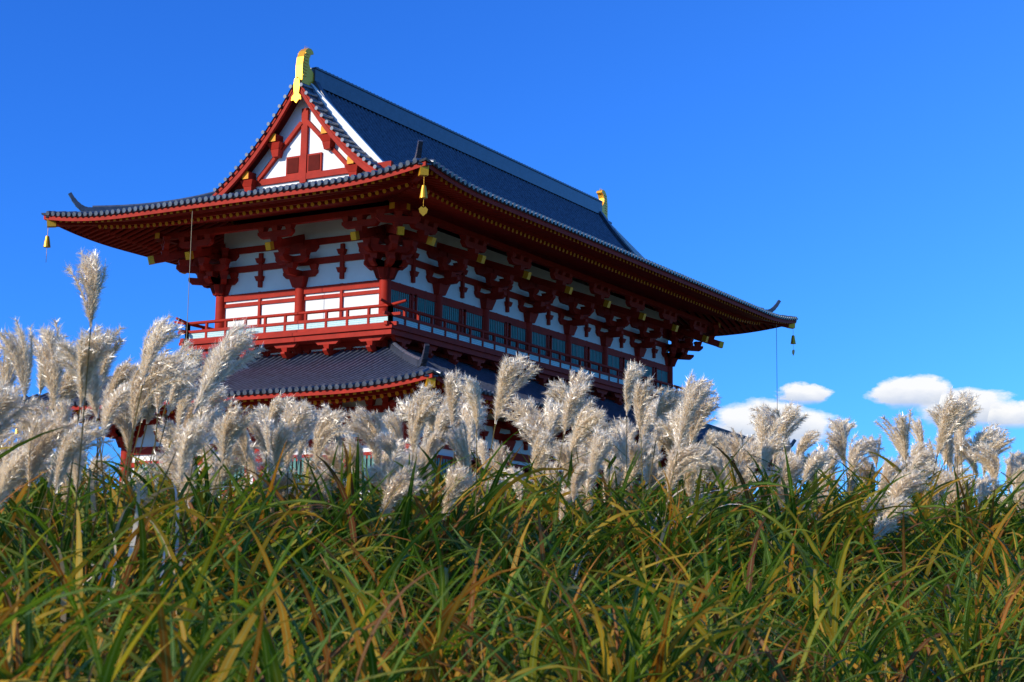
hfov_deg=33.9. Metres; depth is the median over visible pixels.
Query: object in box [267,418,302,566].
susuki plume stalk
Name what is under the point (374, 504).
susuki
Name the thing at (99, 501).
susuki
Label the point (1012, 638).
susuki
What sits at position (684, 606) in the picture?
susuki
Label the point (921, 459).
susuki plume stalk
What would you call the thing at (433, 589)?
susuki
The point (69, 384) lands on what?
susuki plume stalk
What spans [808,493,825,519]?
susuki plume stalk
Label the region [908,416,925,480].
susuki plume stalk
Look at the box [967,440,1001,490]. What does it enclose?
susuki plume stalk
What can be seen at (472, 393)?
susuki plume stalk
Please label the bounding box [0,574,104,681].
susuki
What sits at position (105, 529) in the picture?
susuki
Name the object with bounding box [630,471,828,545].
susuki
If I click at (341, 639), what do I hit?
susuki
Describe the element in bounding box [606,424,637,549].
susuki plume stalk
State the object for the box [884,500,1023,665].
susuki
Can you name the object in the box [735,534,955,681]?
susuki
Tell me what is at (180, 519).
susuki
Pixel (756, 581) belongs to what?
susuki
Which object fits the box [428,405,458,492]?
susuki plume stalk
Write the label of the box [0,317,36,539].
susuki plume stalk
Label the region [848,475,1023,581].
susuki
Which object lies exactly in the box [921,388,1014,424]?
cloud
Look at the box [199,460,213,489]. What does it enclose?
susuki plume stalk
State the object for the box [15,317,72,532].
susuki plume stalk
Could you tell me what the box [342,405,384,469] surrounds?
susuki plume stalk
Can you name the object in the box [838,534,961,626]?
susuki
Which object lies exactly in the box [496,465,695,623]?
susuki
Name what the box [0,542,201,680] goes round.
susuki
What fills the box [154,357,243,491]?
susuki plume stalk
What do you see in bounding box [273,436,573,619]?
susuki
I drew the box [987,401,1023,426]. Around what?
cloud
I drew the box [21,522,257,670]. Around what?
susuki
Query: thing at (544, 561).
susuki
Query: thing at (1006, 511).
susuki
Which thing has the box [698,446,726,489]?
susuki plume stalk
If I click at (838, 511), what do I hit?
susuki
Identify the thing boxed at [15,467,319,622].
susuki
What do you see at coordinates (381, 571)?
susuki
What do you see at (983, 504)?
susuki
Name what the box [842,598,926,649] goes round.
susuki
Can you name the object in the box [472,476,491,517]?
susuki plume stalk
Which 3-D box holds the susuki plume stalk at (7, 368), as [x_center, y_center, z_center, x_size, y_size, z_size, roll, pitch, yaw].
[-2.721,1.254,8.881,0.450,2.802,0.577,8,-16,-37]
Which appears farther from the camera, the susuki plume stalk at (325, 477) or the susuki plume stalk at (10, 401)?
the susuki plume stalk at (325, 477)
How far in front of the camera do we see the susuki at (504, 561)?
7.12 m
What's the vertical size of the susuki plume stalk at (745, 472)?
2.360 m
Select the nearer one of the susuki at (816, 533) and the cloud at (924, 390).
the susuki at (816, 533)
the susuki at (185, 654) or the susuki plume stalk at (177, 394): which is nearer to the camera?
the susuki at (185, 654)
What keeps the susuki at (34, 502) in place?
on the ground
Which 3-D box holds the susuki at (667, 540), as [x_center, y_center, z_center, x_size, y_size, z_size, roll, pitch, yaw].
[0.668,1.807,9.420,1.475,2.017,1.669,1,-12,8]
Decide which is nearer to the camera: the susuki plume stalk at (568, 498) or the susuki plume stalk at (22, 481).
the susuki plume stalk at (22, 481)
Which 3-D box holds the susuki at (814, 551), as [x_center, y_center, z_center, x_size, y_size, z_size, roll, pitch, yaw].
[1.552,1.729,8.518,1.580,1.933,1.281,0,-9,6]
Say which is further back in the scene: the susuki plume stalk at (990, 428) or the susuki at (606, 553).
the susuki plume stalk at (990, 428)
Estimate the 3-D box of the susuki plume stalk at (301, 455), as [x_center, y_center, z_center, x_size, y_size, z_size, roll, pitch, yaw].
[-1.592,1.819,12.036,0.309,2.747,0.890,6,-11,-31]
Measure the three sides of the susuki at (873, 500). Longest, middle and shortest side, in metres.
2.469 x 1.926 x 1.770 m
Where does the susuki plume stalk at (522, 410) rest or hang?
on the ground
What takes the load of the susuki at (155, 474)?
on the ground
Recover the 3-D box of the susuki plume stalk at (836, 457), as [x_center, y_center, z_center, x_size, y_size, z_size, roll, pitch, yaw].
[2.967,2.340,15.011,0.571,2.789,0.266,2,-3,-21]
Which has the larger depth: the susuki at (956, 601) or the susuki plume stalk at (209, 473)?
the susuki plume stalk at (209, 473)
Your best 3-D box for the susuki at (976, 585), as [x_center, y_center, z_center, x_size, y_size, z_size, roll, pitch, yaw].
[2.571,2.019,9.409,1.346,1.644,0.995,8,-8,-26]
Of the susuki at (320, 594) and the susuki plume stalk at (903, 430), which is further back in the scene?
the susuki plume stalk at (903, 430)
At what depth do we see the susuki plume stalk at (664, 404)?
11.26 m
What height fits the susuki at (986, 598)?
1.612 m
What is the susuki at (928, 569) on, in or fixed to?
on the ground
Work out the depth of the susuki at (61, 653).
3.83 m
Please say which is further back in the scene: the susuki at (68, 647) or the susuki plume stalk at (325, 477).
the susuki plume stalk at (325, 477)
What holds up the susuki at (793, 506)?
on the ground
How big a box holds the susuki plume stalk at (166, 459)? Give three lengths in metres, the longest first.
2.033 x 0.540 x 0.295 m
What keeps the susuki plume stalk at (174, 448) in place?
on the ground
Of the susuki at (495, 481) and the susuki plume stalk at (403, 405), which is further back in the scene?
the susuki plume stalk at (403, 405)
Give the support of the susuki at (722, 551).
on the ground
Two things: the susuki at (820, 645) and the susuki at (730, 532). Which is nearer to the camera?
the susuki at (820, 645)
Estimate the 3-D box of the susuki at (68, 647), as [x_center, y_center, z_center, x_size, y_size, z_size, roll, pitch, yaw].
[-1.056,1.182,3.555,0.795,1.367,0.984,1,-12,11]
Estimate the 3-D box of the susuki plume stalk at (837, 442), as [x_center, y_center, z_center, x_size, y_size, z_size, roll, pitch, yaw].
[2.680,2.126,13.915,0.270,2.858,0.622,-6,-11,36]
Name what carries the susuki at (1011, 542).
on the ground
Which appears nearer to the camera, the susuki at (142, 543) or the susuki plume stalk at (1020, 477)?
the susuki at (142, 543)
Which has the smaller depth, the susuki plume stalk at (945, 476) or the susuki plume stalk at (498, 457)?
the susuki plume stalk at (498, 457)
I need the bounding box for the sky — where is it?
[0,0,1023,511]
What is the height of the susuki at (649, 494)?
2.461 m
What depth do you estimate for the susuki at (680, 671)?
4.85 m
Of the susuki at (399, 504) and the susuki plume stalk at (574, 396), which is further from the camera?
the susuki plume stalk at (574, 396)
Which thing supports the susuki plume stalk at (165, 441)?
on the ground
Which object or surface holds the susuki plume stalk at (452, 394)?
on the ground
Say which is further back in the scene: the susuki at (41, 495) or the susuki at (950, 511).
the susuki at (950, 511)
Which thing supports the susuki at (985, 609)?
on the ground
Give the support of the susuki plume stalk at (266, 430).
on the ground
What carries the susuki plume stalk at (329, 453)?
on the ground
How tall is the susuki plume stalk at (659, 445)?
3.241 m
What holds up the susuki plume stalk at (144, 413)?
on the ground
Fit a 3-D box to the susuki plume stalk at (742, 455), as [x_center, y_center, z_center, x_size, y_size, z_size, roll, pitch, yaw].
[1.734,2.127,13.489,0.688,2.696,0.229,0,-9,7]
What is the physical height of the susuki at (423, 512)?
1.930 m
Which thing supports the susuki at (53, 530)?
on the ground
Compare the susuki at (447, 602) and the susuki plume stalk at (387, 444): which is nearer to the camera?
the susuki at (447, 602)
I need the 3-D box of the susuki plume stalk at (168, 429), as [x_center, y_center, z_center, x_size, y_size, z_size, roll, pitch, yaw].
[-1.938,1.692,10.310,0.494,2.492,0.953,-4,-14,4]
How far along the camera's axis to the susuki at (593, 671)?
6.13 m
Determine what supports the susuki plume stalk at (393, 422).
on the ground
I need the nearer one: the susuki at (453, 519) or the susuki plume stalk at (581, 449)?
the susuki at (453, 519)
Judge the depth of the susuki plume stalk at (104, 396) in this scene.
11.48 m
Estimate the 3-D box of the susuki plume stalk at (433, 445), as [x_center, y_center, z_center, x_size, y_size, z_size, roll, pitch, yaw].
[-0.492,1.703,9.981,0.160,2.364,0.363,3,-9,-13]
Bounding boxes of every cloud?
[714,399,832,444]
[778,382,832,402]
[868,375,949,406]
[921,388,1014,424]
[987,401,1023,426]
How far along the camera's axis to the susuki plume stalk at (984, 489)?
13.45 m
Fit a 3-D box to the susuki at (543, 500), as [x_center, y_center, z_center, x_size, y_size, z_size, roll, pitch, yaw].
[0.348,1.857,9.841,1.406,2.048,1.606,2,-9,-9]
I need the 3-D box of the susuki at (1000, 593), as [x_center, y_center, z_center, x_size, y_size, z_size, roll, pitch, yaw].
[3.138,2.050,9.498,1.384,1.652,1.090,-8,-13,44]
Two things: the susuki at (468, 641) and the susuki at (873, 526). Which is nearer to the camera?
the susuki at (468, 641)
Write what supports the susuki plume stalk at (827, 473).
on the ground
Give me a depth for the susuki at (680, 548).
9.94 m
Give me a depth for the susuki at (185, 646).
3.90 m
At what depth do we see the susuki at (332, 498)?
7.60 m
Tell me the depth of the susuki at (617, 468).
13.44 m
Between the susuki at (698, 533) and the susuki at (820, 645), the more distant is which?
the susuki at (698, 533)
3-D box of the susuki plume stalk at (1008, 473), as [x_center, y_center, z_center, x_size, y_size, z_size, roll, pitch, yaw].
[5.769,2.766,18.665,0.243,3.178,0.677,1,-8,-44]
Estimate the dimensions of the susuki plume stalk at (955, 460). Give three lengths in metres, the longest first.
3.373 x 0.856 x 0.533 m
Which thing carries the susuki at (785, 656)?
on the ground
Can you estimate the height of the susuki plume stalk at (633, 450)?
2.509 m
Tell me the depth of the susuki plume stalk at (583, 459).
12.62 m
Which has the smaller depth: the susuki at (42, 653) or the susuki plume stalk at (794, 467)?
the susuki at (42, 653)
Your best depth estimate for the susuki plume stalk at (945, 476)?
14.43 m
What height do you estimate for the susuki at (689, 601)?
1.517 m
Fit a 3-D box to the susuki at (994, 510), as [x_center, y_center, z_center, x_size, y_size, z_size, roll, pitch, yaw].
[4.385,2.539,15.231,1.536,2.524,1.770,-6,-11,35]
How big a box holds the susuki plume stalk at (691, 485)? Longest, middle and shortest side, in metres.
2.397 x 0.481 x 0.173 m
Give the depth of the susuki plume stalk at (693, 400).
9.45 m
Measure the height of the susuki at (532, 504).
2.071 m
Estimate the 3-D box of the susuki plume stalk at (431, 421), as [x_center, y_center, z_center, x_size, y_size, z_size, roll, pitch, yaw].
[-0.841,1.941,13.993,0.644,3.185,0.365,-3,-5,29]
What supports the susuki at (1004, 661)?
on the ground
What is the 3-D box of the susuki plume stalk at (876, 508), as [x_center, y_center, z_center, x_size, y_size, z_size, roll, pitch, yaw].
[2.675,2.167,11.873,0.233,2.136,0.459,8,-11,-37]
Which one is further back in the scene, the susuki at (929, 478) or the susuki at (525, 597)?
the susuki at (929, 478)
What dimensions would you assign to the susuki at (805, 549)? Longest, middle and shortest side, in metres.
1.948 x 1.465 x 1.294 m
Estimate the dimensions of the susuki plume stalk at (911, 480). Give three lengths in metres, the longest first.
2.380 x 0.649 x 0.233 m
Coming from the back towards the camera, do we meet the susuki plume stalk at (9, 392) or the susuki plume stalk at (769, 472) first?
the susuki plume stalk at (769, 472)
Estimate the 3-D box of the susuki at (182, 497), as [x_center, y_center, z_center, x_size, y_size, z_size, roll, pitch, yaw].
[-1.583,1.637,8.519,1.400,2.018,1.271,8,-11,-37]
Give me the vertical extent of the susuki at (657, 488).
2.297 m
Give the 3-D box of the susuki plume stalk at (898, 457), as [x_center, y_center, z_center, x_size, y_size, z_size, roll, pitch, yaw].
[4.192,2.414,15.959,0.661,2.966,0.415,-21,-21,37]
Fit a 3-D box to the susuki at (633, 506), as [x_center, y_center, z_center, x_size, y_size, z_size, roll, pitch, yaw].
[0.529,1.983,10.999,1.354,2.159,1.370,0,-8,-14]
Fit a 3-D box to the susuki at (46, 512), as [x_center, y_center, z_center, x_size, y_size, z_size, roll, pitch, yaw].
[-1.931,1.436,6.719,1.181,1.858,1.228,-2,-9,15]
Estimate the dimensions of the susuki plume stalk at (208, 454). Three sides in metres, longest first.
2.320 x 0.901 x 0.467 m
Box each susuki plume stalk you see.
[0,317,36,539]
[0,333,19,506]
[0,373,41,439]
[0,381,22,422]
[0,427,27,463]
[0,441,54,508]
[2,326,117,611]
[6,400,57,535]
[7,410,75,645]
[11,406,113,639]
[13,462,46,500]
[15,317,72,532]
[21,395,52,488]
[24,368,111,512]
[33,422,91,615]
[35,332,77,403]
[36,350,196,548]
[47,328,111,590]
[47,396,74,509]
[54,469,68,503]
[56,247,109,630]
[57,448,84,536]
[61,450,89,499]
[79,323,126,523]
[81,314,183,579]
[84,455,119,491]
[93,379,142,474]
[94,358,138,462]
[99,382,131,453]
[107,317,270,605]
[111,404,133,473]
[116,399,259,615]
[127,354,165,479]
[132,352,181,484]
[132,482,163,513]
[134,469,158,495]
[141,445,197,550]
[147,339,204,499]
[151,345,223,485]
[151,416,182,481]
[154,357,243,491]
[157,417,183,441]
[160,413,218,585]
[163,415,232,551]
[167,437,183,522]
[169,339,230,600]
[170,419,211,486]
[171,385,239,485]
[174,378,198,430]
[181,397,239,504]
[195,401,225,439]
[198,444,218,472]
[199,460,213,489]
[210,439,265,501]
[213,440,340,592]
[224,413,251,511]
[242,402,284,487]
[246,403,267,459]
[255,450,273,473]
[256,415,274,471]
[260,392,290,499]
[260,468,298,512]
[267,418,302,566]
[278,407,302,480]
[279,394,392,582]
[288,481,310,507]
[290,397,310,496]
[294,409,317,493]
[302,456,323,488]
[305,434,345,486]
[307,464,345,550]
[310,403,353,540]
[313,402,342,452]
[331,431,365,482]
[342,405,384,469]
[360,464,386,495]
[367,464,422,571]
[374,428,398,522]
[380,403,404,450]
[380,434,411,474]
[380,443,425,527]
[392,394,420,440]
[404,382,447,465]
[407,442,434,494]
[410,384,437,464]
[411,438,433,489]
[422,424,430,443]
[423,430,448,495]
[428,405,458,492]
[430,396,464,489]
[433,464,479,593]
[442,365,483,506]
[442,402,481,467]
[444,416,476,524]
[452,374,482,555]
[452,393,484,467]
[456,441,481,468]
[460,400,519,538]
[462,410,487,434]
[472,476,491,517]
[472,481,492,510]
[475,439,489,467]
[486,352,543,475]
[487,441,511,474]
[492,477,506,496]
[499,394,552,479]
[502,465,525,541]
[515,408,550,526]
[520,422,547,513]
[527,400,593,502]
[528,377,578,501]
[530,427,562,512]
[539,393,579,482]
[541,460,561,491]
[542,400,562,495]
[545,381,600,530]
[551,442,570,477]
[554,400,617,503]
[554,471,593,517]
[558,433,588,461]
[559,487,571,544]
[564,441,584,463]
[569,366,595,475]
[569,463,599,585]
[571,421,618,581]
[571,482,593,507]
[572,449,596,489]
[582,425,618,487]
[595,419,612,457]
[599,452,622,486]
[601,464,623,502]
[604,457,621,470]
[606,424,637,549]
[610,416,636,547]
[618,420,653,524]
[622,358,667,507]
[622,436,658,494]
[627,440,732,565]
[630,374,706,531]
[636,414,680,553]
[636,433,652,500]
[637,395,660,483]
[641,386,740,543]
[641,446,662,487]
[644,400,679,485]
[644,466,666,493]
[647,399,684,469]
[647,436,662,502]
[651,369,713,593]
[651,408,729,591]
[656,443,662,468]
[668,398,689,546]
[678,384,712,480]
[680,394,741,532]
[681,376,727,500]
[684,443,747,568]
[691,491,714,517]
[693,475,708,497]
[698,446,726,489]
[703,429,724,492]
[704,427,730,488]
[724,426,745,462]
[724,467,734,487]
[732,459,759,503]
[734,441,760,478]
[739,439,755,491]
[745,434,757,480]
[748,403,782,450]
[749,438,759,486]
[752,404,787,492]
[758,433,790,538]
[759,463,782,489]
[770,397,808,476]
[775,450,795,487]
[777,450,806,507]
[778,446,832,558]
[780,438,796,475]
[793,428,821,474]
[794,451,819,489]
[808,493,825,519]
[817,444,834,472]
[817,464,836,494]
[825,428,848,487]
[827,416,848,489]
[827,452,841,472]
[840,416,854,495]
[846,432,885,493]
[846,470,863,492]
[856,455,875,497]
[859,434,881,480]
[862,498,883,546]
[863,493,889,523]
[865,515,900,592]
[872,456,906,571]
[875,409,914,533]
[875,493,912,574]
[877,448,938,543]
[881,467,928,604]
[889,433,902,462]
[897,454,946,523]
[899,455,929,487]
[907,473,996,546]
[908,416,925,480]
[910,441,928,458]
[914,438,936,472]
[916,463,943,489]
[917,477,938,511]
[926,401,952,470]
[927,393,982,503]
[932,437,953,472]
[935,465,954,509]
[940,429,970,471]
[945,411,977,523]
[946,474,971,511]
[947,387,1000,508]
[948,462,974,489]
[952,444,971,468]
[953,436,978,477]
[959,473,981,507]
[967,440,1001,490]
[971,429,992,483]
[977,428,1015,504]
[980,421,1010,475]
[986,481,1006,497]
[1002,450,1012,465]
[1004,450,1021,493]
[1006,451,1023,473]
[1009,452,1023,495]
[1014,465,1023,553]
[1015,484,1023,516]
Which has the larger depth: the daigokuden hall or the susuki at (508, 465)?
the daigokuden hall
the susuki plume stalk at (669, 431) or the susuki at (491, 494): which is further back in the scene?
the susuki plume stalk at (669, 431)
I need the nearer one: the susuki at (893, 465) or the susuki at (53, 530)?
the susuki at (53, 530)
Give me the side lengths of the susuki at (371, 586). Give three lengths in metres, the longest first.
1.738 x 1.266 x 1.251 m
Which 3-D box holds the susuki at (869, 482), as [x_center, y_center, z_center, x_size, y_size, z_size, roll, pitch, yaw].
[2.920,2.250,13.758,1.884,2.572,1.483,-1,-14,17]
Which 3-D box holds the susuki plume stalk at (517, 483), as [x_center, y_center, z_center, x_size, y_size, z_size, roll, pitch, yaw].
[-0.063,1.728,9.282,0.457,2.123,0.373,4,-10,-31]
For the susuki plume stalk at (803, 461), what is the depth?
12.90 m
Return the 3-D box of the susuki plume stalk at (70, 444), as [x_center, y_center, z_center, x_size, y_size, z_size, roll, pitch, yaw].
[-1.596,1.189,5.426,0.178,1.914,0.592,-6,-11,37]
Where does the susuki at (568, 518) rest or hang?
on the ground
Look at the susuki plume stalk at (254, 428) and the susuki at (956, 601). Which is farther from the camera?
the susuki plume stalk at (254, 428)
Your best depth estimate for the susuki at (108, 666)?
2.74 m
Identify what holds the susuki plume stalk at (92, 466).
on the ground
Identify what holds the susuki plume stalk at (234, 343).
on the ground
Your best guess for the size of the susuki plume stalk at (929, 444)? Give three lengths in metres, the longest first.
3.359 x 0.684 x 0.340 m
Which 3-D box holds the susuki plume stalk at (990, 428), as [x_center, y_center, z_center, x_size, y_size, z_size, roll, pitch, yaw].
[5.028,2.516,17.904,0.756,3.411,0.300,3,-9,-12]
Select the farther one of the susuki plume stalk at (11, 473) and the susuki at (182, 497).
the susuki at (182, 497)
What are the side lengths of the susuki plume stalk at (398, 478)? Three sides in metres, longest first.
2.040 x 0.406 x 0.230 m
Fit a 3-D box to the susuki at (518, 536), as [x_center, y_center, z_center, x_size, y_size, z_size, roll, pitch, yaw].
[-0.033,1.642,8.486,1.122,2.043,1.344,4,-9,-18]
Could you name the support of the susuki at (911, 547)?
on the ground
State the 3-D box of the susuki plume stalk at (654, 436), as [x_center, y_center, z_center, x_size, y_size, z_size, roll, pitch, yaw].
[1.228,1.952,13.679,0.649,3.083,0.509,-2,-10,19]
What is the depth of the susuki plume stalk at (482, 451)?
15.76 m
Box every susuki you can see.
[0,426,68,634]
[0,446,224,633]
[0,467,131,663]
[0,471,238,606]
[0,477,136,641]
[0,480,152,612]
[0,480,192,628]
[0,487,257,641]
[0,497,274,672]
[0,497,325,681]
[0,529,230,681]
[0,542,104,674]
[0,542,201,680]
[0,556,263,681]
[0,558,169,681]
[0,561,140,680]
[0,561,207,681]
[0,561,287,681]
[0,563,108,680]
[0,574,80,679]
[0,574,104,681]
[0,576,218,681]
[1,458,294,609]
[1,537,218,668]
[2,541,136,668]
[4,440,319,558]
[4,487,170,587]
[4,488,112,591]
[7,450,135,530]
[7,464,174,594]
[7,564,173,681]
[9,473,229,601]
[11,469,92,508]
[13,542,229,680]
[14,463,199,572]
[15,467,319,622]
[16,455,115,537]
[18,470,162,529]
[20,472,153,536]
[20,577,435,681]
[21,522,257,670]
[21,563,58,635]
[23,475,172,550]
[23,616,108,677]
[25,473,158,519]
[25,507,420,681]
[26,456,165,511]
[27,458,250,604]
[27,478,216,537]
[42,451,359,630]
[43,456,343,637]
[48,455,336,629]
[51,495,427,679]
[52,445,274,524]
[52,459,145,517]
[58,454,365,626]
[61,448,308,520]
[61,468,239,530]
[61,598,311,681]
[65,466,261,559]
[72,446,346,591]
[79,585,417,681]
[81,459,343,646]
[83,451,249,513]
[87,601,263,681]
[89,437,225,519]
[92,561,351,681]
[101,487,411,672]
[102,440,409,658]
[102,474,257,556]
[105,455,251,560]
[111,444,283,511]
[120,461,240,524]
[128,473,309,505]
[139,577,415,681]
[147,495,437,681]
[155,473,428,645]
[164,462,270,511]
[168,564,483,681]
[179,556,416,681]
[194,442,437,587]
[194,591,420,674]
[196,478,310,557]
[199,459,266,554]
[203,469,417,523]
[205,464,461,622]
[210,460,415,575]
[221,489,376,576]
[226,532,510,681]
[227,536,485,672]
[228,443,503,652]
[231,479,311,555]
[232,443,440,618]
[235,450,534,633]
[235,452,556,644]
[236,461,369,506]
[243,496,518,674]
[244,514,563,681]
[247,551,609,681]
[257,451,475,522]
[259,598,455,680]
[260,459,498,527]
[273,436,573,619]
[279,477,557,665]
[281,524,579,681]
[281,578,504,677]
[284,456,424,558]
[297,459,488,620]
[298,460,454,564]
[299,450,579,577]
[306,562,516,681]
[309,589,542,681]
[329,463,534,577]
[332,553,498,644]
[335,428,593,631]
[336,477,573,572]
[346,473,555,531]
[347,540,567,647]
[359,530,597,676]
[377,449,592,637]
[378,514,651,665]
[379,463,525,515]
[383,566,839,681]
[386,530,672,681]
[388,576,598,675]
[391,563,653,681]
[393,558,676,681]
[399,505,702,676]
[400,505,672,673]
[401,477,587,607]
[402,520,666,624]
[412,466,631,635]
[412,473,622,584]
[416,452,634,571]
[419,481,612,598]
[429,514,682,679]
[430,444,522,481]
[435,447,659,577]
[443,477,613,521]
[454,540,832,681]
[465,452,639,576]
[466,456,625,575]
[466,470,686,633]
[472,541,747,681]
[474,535,819,681]
[482,541,782,681]
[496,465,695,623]
[512,600,735,681]
[513,530,779,627]
[514,567,686,659]
[518,449,719,574]
[526,487,738,611]
[527,483,762,628]
[528,451,656,519]
[528,467,688,554]
[533,484,681,549]
[539,604,836,681]
[541,466,787,659]
[549,580,734,679]
[557,483,711,577]
[559,467,718,550]
[559,486,724,611]
[564,476,732,548]
[566,423,810,613]
[566,576,664,659]
[570,562,836,681]
[572,467,704,512]
[578,471,771,609]
[581,564,775,678]
[581,573,794,673]
[582,569,939,681]
[587,445,710,507]
[591,522,833,681]
[594,456,752,532]
[596,468,757,582]
[601,481,756,521]
[607,481,760,605]
[607,511,859,681]
[619,441,914,636]
[629,470,701,546]
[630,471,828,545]
[631,476,790,592]
[633,469,778,507]
[635,460,782,555]
[637,475,842,593]
[649,487,830,590]
[650,473,768,533]
[655,573,803,681]
[661,539,920,681]
[674,546,1023,681]
[681,523,849,647]
[687,460,920,574]
[688,487,973,675]
[689,466,878,523]
[695,470,846,503]
[701,466,897,600]
[703,488,810,532]
[704,446,949,591]
[706,462,864,517]
[711,463,886,585]
[718,502,932,586]
[719,513,910,667]
[722,580,915,679]
[724,528,874,603]
[725,495,937,649]
[730,564,963,677]
[734,499,885,638]
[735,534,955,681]
[747,482,926,599]
[748,454,987,615]
[761,594,924,681]
[764,456,973,609]
[766,456,974,577]
[771,472,936,554]
[771,479,961,585]
[772,552,991,665]
[784,453,1001,625]
[790,506,990,681]
[794,599,968,680]
[796,473,980,611]
[796,484,938,596]
[796,614,921,674]
[801,470,970,581]
[802,467,947,531]
[813,528,1006,662]
[818,469,1000,593]
[819,599,1023,681]
[823,481,921,585]
[827,451,1022,588]
[828,609,995,681]
[829,475,991,565]
[833,463,949,503]
[835,521,901,630]
[836,599,1023,681]
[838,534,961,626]
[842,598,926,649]
[844,590,972,660]
[846,569,964,641]
[846,590,1023,681]
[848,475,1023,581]
[851,543,1023,681]
[863,492,1023,605]
[877,560,1023,678]
[879,474,1021,564]
[880,563,1023,672]
[882,546,1023,625]
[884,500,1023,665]
[889,550,1023,681]
[892,485,1010,577]
[892,581,1023,681]
[892,600,1023,681]
[901,554,1023,663]
[906,478,1023,579]
[909,461,1023,603]
[913,482,1021,538]
[916,569,1023,680]
[918,479,1023,578]
[922,501,1023,574]
[923,468,1015,564]
[927,512,1023,607]
[928,474,1023,582]
[929,553,1023,681]
[935,559,1023,660]
[940,543,1023,681]
[940,614,1023,674]
[944,520,1016,591]
[944,522,1023,616]
[947,492,1022,551]
[950,474,1023,566]
[964,520,1018,601]
[983,472,1023,550]
[987,499,1021,581]
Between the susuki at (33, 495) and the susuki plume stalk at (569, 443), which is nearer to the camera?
the susuki at (33, 495)
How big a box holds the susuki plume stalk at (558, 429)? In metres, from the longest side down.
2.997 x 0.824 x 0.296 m
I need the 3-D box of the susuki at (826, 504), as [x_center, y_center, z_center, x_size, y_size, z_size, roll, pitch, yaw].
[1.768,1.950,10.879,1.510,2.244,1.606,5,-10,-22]
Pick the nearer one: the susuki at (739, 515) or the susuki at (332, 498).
the susuki at (332, 498)
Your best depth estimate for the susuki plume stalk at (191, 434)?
6.00 m
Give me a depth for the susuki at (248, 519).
7.32 m
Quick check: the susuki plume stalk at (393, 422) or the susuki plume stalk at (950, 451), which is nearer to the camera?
the susuki plume stalk at (393, 422)
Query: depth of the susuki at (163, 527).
7.83 m
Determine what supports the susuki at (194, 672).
on the ground
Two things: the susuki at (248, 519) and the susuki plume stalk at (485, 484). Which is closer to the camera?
the susuki at (248, 519)
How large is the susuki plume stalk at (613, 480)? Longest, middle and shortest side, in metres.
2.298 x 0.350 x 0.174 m
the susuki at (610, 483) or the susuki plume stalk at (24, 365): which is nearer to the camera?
the susuki plume stalk at (24, 365)
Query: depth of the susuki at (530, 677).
4.56 m
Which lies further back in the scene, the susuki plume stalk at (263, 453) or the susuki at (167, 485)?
the susuki plume stalk at (263, 453)
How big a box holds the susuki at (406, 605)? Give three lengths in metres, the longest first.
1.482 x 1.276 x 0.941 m
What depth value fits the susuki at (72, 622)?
4.91 m
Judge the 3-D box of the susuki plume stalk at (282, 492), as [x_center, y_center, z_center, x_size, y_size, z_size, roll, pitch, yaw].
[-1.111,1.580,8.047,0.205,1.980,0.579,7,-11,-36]
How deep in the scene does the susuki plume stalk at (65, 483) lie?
8.30 m
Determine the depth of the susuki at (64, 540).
6.21 m
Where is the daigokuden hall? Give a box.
[15,47,809,507]
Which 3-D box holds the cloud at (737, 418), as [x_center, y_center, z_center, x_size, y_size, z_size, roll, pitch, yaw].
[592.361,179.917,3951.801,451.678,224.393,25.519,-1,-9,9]
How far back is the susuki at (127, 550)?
6.74 m
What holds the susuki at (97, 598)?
on the ground
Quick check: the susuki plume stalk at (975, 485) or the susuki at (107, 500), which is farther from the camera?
the susuki plume stalk at (975, 485)
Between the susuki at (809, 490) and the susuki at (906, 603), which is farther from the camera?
the susuki at (809, 490)
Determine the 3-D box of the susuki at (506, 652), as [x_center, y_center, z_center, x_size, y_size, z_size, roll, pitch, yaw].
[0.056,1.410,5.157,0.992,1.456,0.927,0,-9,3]
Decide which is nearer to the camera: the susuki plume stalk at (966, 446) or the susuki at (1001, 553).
the susuki at (1001, 553)
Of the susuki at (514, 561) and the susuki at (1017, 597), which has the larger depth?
the susuki at (1017, 597)
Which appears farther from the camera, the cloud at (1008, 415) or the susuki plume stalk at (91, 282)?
the cloud at (1008, 415)
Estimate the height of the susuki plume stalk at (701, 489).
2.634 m
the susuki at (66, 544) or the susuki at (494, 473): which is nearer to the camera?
the susuki at (66, 544)
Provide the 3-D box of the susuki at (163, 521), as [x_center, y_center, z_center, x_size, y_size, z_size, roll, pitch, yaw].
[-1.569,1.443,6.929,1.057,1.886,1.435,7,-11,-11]
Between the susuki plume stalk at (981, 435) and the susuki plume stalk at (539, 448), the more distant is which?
the susuki plume stalk at (981, 435)
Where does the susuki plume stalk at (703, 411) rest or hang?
on the ground
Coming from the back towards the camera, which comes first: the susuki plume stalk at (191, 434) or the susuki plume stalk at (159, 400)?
the susuki plume stalk at (159, 400)
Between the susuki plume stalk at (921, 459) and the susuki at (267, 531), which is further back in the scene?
the susuki plume stalk at (921, 459)
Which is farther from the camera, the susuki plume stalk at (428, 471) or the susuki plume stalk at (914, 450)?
the susuki plume stalk at (914, 450)
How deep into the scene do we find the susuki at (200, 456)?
10.17 m
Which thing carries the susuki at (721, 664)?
on the ground
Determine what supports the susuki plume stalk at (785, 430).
on the ground
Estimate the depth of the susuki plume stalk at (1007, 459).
19.95 m
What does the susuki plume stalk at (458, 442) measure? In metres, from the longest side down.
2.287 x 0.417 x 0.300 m
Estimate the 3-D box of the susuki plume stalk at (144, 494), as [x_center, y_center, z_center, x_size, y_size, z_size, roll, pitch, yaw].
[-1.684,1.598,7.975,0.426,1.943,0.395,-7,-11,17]
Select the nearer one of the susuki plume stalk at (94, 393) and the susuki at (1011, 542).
the susuki plume stalk at (94, 393)

